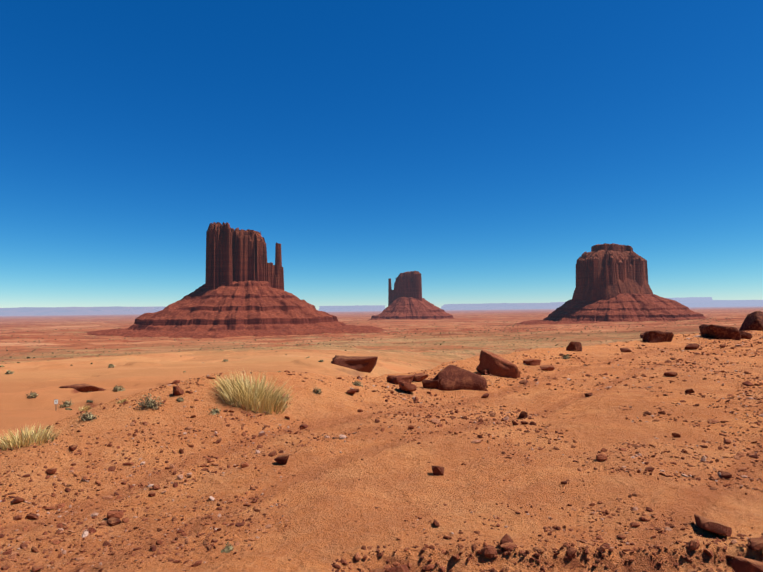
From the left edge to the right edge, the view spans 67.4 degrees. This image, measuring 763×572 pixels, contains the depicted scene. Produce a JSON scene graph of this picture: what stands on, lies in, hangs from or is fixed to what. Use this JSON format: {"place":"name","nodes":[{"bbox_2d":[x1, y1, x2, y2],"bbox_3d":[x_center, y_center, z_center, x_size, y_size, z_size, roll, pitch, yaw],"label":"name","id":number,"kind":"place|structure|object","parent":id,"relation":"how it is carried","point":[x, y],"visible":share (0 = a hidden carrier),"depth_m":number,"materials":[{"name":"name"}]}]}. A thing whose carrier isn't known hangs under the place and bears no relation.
{"place":"outdoors","nodes":[
{"label":"outdoors","id":0,"kind":"place"},
{"bbox_2d":[0,306,762,571],"bbox_3d":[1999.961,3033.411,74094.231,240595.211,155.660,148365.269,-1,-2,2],"label":"ground","id":1,"kind":"structure","parent":0,"point":[319,534],"depth_m":6.91,"materials":[{"name":"orange sand"}]},
{"bbox_2d":[0,306,164,314],"bbox_3d":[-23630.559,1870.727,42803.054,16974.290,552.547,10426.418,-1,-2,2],"label":"mesa","id":2,"kind":"structure","parent":1,"relation":"on","point":[67,310],"depth_m":38183.58,"materials":[{"name":"stone"}]},
{"bbox_2d":[59,384,105,392],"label":"boulder","id":3,"kind":"object","parent":1,"relation":"on","point":[84,387],"visible":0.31,"depth_m":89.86,"materials":[{"name":"stone"}]},
{"bbox_2d":[0,369,296,450],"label":"grass clumps","id":4,"kind":"object","parent":1,"relation":"on","point":[248,396],"visible":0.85,"depth_m":8.41,"materials":[{"name":"yellow plant"}]},
{"bbox_2d":[87,222,383,338],"bbox_3d":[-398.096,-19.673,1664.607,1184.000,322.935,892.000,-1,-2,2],"label":"butte","id":5,"kind":"object","parent":1,"relation":"on","point":[240,292],"visible":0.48,"depth_m":1542.33,"materials":[{"name":"stone"}]},
{"bbox_2d":[5,354,570,552],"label":"shrubs","id":6,"kind":"object","parent":1,"relation":"on","point":[151,402],"visible":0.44,"depth_m":8.08,"materials":[{"name":"green plant"}]},
{"bbox_2d":[318,305,384,310],"bbox_3d":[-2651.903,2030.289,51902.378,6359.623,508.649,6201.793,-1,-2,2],"label":"mesa","id":7,"kind":"structure","parent":1,"relation":"on","point":[357,308],"depth_m":49649.93,"materials":[{"name":"stone"}]},
{"bbox_2d":[331,355,377,372],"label":"boulder","id":8,"kind":"object","parent":1,"relation":"on","point":[363,363],"visible":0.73,"depth_m":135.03,"materials":[{"name":"stone"}]},
{"bbox_2d":[0,317,734,409],"bbox_3d":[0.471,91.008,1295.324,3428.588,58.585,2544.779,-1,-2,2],"label":"scrub bushes","id":9,"kind":"object","parent":1,"relation":"on","point":[89,401],"visible":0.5,"depth_m":974.03,"materials":[{"name":"green plant"}]},
{"bbox_2d":[0,334,753,571],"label":"loose stones","id":10,"kind":"object","parent":1,"relation":"on","point":[113,518],"visible":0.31,"depth_m":6.21,"materials":[{"name":"stone"}]},
{"bbox_2d":[0,330,762,571],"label":"gravel pebbles","id":11,"kind":"object","parent":1,"relation":"on","point":[92,530],"visible":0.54,"depth_m":6.07,"materials":[{"name":"gravel"}]},
{"bbox_2d":[32,330,762,571],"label":"rocks","id":12,"kind":"object","parent":1,"relation":"on","point":[740,564],"visible":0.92,"depth_m":4.34,"materials":[{"name":"stone"}]},
{"bbox_2d":[386,375,413,383],"bbox_3d":[0.425,1.998,12.037,0.542,0.258,0.435,1,-3,-31],"label":"boulder","id":13,"kind":"object","parent":1,"relation":"on","point":[393,379],"visible":0.56,"depth_m":11.93,"materials":[{"name":"stone"}]},
{"bbox_2d":[368,271,454,319],"bbox_3d":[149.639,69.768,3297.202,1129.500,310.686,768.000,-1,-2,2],"label":"butte","id":14,"kind":"object","parent":1,"relation":"on","point":[406,300],"visible":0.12,"depth_m":3232.36,"materials":[{"name":"stone"}]},
{"bbox_2d":[422,379,438,388],"bbox_3d":[1.084,2.038,11.725,0.353,0.274,0.433,-2,-3,33],"label":"boulder","id":15,"kind":"object","parent":1,"relation":"on","point":[431,384],"visible":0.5,"depth_m":11.58,"materials":[{"name":"stone"}]},
{"bbox_2d":[433,365,487,390],"bbox_3d":[1.525,1.940,11.859,1.164,0.640,0.767,0,-2,-8],"label":"boulder","id":16,"kind":"object","parent":1,"relation":"on","point":[451,377],"visible":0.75,"depth_m":11.56,"materials":[{"name":"stone"}]},
{"bbox_2d":[476,349,519,378],"bbox_3d":[2.760,2.008,13.718,1.233,0.941,0.564,-2,-3,33],"label":"boulder","id":17,"kind":"object","parent":1,"relation":"on","point":[495,364],"visible":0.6,"depth_m":13.47,"materials":[{"name":"stone"}]},
{"bbox_2d":[440,303,563,309],"bbox_3d":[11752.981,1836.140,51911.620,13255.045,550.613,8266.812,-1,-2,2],"label":"mesa","id":18,"kind":"structure","parent":1,"relation":"on","point":[500,306],"depth_m":48353.66,"materials":[{"name":"stone"}]},
{"bbox_2d":[523,359,540,365],"bbox_3d":[4.289,2.179,16.130,0.490,0.251,0.388,0,-2,-15],"label":"boulder","id":19,"kind":"object","parent":1,"relation":"on","point":[533,362],"visible":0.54,"depth_m":16.00,"materials":[{"name":"stone"}]},
{"bbox_2d":[331,533,762,571],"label":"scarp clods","id":20,"kind":"object","parent":1,"relation":"on","point":[491,551],"visible":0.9,"depth_m":4.02,"materials":[{"name":"soil"}]},
{"bbox_2d":[566,341,581,350],"bbox_3d":[6.787,2.197,20.164,0.523,0.513,0.690,-2,-3,25],"label":"boulder","id":21,"kind":"object","parent":1,"relation":"on","point":[574,346],"visible":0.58,"depth_m":19.95,"materials":[{"name":"stone"}]},
{"bbox_2d":[516,243,705,324],"bbox_3d":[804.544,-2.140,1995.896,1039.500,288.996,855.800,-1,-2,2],"label":"butte","id":22,"kind":"object","parent":1,"relation":"on","point":[612,284],"visible":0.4,"depth_m":1895.54,"materials":[{"name":"stone"}]},
{"bbox_2d":[550,300,762,306],"bbox_3d":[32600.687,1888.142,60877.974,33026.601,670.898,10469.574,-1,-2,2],"label":"mesa","id":23,"kind":"structure","parent":1,"relation":"on","point":[698,303],"depth_m":56288.43,"materials":[{"name":"stone"}]},
{"bbox_2d":[642,330,673,342],"bbox_3d":[11.952,2.239,24.682,1.241,0.678,0.924,-1,-2,2],"label":"boulder","id":24,"kind":"object","parent":1,"relation":"on","point":[655,336],"visible":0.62,"depth_m":24.35,"materials":[{"name":"stone"}]},
{"bbox_2d":[699,324,740,339],"bbox_3d":[16.384,2.309,27.612,1.540,0.961,1.287,-1,-2,12],"label":"boulder","id":25,"kind":"object","parent":1,"relation":"on","point":[720,332],"visible":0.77,"depth_m":27.10,"materials":[{"name":"stone"}]},
{"bbox_2d":[739,311,762,330],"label":"boulder","id":26,"kind":"object","parent":1,"relation":"on","point":[753,321],"visible":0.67,"depth_m":33.16,"materials":[{"name":"stone"}]},
{"bbox_2d":[0,0,762,309],"label":"sky","id":27,"kind":"structure","parent":0,"point":[478,148],"materials":[{"name":"blue"}]},
{"bbox_2d":[668,297,712,300],"bbox_3d":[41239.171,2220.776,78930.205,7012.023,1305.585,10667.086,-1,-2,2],"label":"mesa","id":28,"kind":"structure","parent":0,"point":[693,298],"depth_m":74525.48,"materials":[{"name":"stone"}]}
]}

